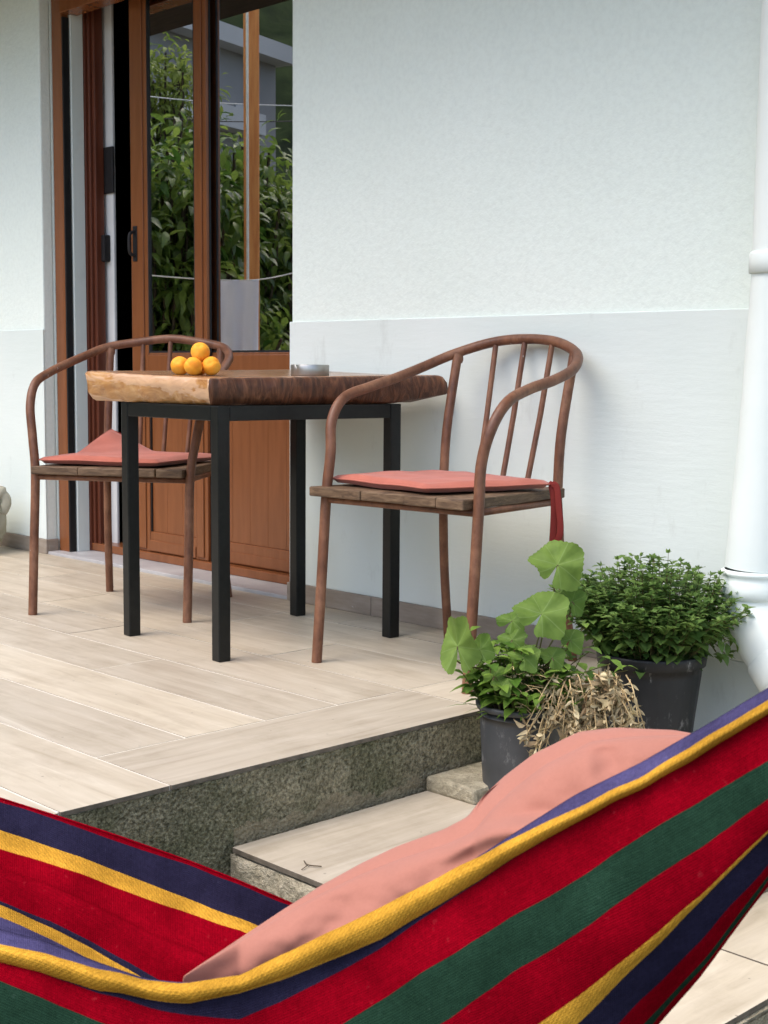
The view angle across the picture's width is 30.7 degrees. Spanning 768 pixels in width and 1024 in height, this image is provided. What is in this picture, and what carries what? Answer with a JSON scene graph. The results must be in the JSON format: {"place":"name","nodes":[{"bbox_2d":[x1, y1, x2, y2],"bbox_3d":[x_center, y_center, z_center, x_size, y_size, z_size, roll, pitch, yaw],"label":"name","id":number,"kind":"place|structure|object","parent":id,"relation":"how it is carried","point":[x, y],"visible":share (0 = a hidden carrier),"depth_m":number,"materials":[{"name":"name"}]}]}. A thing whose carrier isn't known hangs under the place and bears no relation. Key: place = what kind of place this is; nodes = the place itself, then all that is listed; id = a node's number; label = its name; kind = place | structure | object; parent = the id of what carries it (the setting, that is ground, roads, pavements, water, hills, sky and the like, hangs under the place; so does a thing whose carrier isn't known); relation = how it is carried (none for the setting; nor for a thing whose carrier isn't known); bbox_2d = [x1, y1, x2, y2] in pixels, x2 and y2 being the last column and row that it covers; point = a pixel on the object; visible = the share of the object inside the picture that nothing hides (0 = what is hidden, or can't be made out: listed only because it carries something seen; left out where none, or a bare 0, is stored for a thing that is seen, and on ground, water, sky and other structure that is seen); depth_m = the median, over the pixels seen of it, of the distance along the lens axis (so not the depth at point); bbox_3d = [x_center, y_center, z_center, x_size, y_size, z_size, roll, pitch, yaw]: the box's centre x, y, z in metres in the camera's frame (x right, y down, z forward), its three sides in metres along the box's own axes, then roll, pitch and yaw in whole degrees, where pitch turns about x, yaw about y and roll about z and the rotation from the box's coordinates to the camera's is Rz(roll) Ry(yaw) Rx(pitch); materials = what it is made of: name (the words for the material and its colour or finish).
{"place":"outdoors","nodes":[
{"label":"outdoors","id":0,"kind":"place"},
{"bbox_2d":[0,545,601,816],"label":"terrace floor","id":1,"kind":"structure","parent":0,"point":[62,781],"depth_m":3.49,"materials":[{"name":"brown wood"}]},
{"bbox_2d":[0,486,11,542],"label":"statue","id":2,"kind":"object","parent":1,"relation":"on","point":[5,501],"visible":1,"depth_m":5.96,"materials":[{"name":"grey stone"}]},
{"bbox_2d":[26,335,232,622],"bbox_3d":[-0.805,-0.139,4.646,0.625,0.908,0.576,2,6,13],"label":"armchair","id":3,"kind":"object","parent":1,"relation":"on","point":[99,458],"visible":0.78,"depth_m":4.47,"materials":[{"name":"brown wood"}]},
{"bbox_2d":[85,369,447,661],"bbox_3d":[-0.358,-0.031,4.192,0.781,0.788,0.764,-5,8,-44],"label":"table","id":4,"kind":"object","parent":1,"relation":"on","point":[220,400],"visible":0.88,"depth_m":4.01,"materials":[{"name":"brown wood"}]},
{"bbox_2d":[170,356,186,374],"bbox_3d":[-0.577,-0.413,3.962,0.052,0.052,0.052,21,-20,20],"label":"orange","id":5,"kind":"object","parent":4,"relation":"on","point":[177,365],"visible":0.78,"depth_m":3.94,"materials":[{"name":"orange food"}]},
{"bbox_2d":[184,357,202,374],"bbox_3d":[-0.532,-0.407,3.912,0.050,0.050,0.051,38,8,-18],"label":"orange","id":6,"kind":"object","parent":4,"relation":"on","point":[193,366],"visible":1,"depth_m":3.89,"materials":[{"name":"orange food"}]},
{"bbox_2d":[202,356,220,374],"bbox_3d":[-0.486,-0.409,3.932,0.053,0.052,0.053,-23,-14,-3],"label":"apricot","id":7,"kind":"object","parent":4,"relation":"on","point":[211,365],"visible":1,"depth_m":3.91,"materials":[{"name":"orange food"}]},
{"bbox_2d":[191,342,209,361],"bbox_3d":[-0.517,-0.450,3.938,0.054,0.052,0.052,36,58,27],"label":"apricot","id":8,"kind":"object","parent":7,"relation":"on","point":[200,351],"visible":0.95,"depth_m":3.92,"materials":[{"name":"orange food"}]},
{"bbox_2d":[291,364,328,375],"bbox_3d":[-0.212,-0.407,4.019,0.111,0.032,0.111,-5,8,-44],"label":"ashtray","id":9,"kind":"object","parent":4,"relation":"on","point":[309,370],"visible":0.94,"depth_m":3.97,"materials":[{"name":"metal"}]},
{"bbox_2d":[309,334,582,693],"bbox_3d":[0.205,-0.036,3.776,0.588,0.894,0.592,6,8,42],"label":"armchair","id":10,"kind":"object","parent":1,"relation":"on","point":[477,496],"visible":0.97,"depth_m":3.73,"materials":[{"name":"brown wood"}]},
{"bbox_2d":[65,686,605,875],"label":"terrace","id":11,"kind":"structure","parent":0,"point":[211,824],"depth_m":2.87,"materials":[{"name":"stone"}]},
{"bbox_2d":[0,554,566,816],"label":"grout","id":12,"kind":"object","parent":11,"relation":"on","point":[179,695],"visible":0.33,"depth_m":3.41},
{"label":"ground","id":13,"kind":"structure","parent":0,"visible":0},
{"bbox_2d":[0,0,767,731],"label":"house","id":14,"kind":"structure","parent":13,"relation":"on","point":[372,186],"depth_m":4.29,"materials":[{"name":"white paint"}]},
{"bbox_2d":[231,853,767,1023],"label":"steps","id":15,"kind":"structure","parent":13,"relation":"on","point":[271,881],"depth_m":2.67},
{"bbox_2d":[233,791,767,1023],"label":"step treads","id":16,"kind":"object","parent":15,"relation":"on","point":[730,986],"visible":0.14,"depth_m":2.73,"materials":[{"name":"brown wood"}]},
{"bbox_2d":[301,861,321,869],"bbox_3d":[-0.148,0.670,2.654,0.040,0.003,0.047,-5,8,-44],"label":"twig","id":17,"kind":"object","parent":16,"relation":"on","point":[310,865],"visible":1,"depth_m":2.65,"materials":[{"name":"brown wood"}]},
{"bbox_2d":[426,761,488,804],"bbox_3d":[0.237,0.607,3.178,0.260,0.036,0.150,-5,8,-44],"label":"cement block","id":18,"kind":"object","parent":16,"relation":"on","point":[466,784],"depth_m":3.10,"materials":[{"name":"grey concrete"}]},
{"bbox_2d":[440,540,644,789],"bbox_3d":[0.365,0.350,3.046,0.460,0.571,0.322,3,6,24],"label":"potted plant","id":19,"kind":"object","parent":16,"relation":"on","point":[525,708],"visible":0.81,"depth_m":3.00,"materials":[{"name":"green plant"}]},
{"bbox_2d":[547,549,753,732],"bbox_3d":[0.644,0.346,3.414,0.500,0.509,0.473,1,6,5],"label":"potted plant","id":20,"kind":"object","parent":16,"relation":"on","point":[653,632],"visible":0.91,"depth_m":3.32,"materials":[{"name":"green plant"}]},
{"bbox_3d":[1.432,-0.161,0.722,0.120,2.674,0.120,-5,8,-44],"label":"post","id":21,"kind":"object","parent":13,"relation":"on","visible":0},
{"bbox_2d":[0,688,767,1023],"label":"hammock","id":22,"kind":"object","parent":21,"relation":"hanging from","point":[632,894],"visible":0.98,"depth_m":1.33,"materials":[{"name":"multicoloured fabric"}]},
{"bbox_2d":[183,728,690,982],"bbox_3d":[0.084,0.397,1.573,0.573,0.313,0.261,1,6,4],"label":"pillow","id":23,"kind":"object","parent":22,"relation":"in","point":[533,787],"visible":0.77,"depth_m":1.54,"materials":[{"name":"pink fabric"}]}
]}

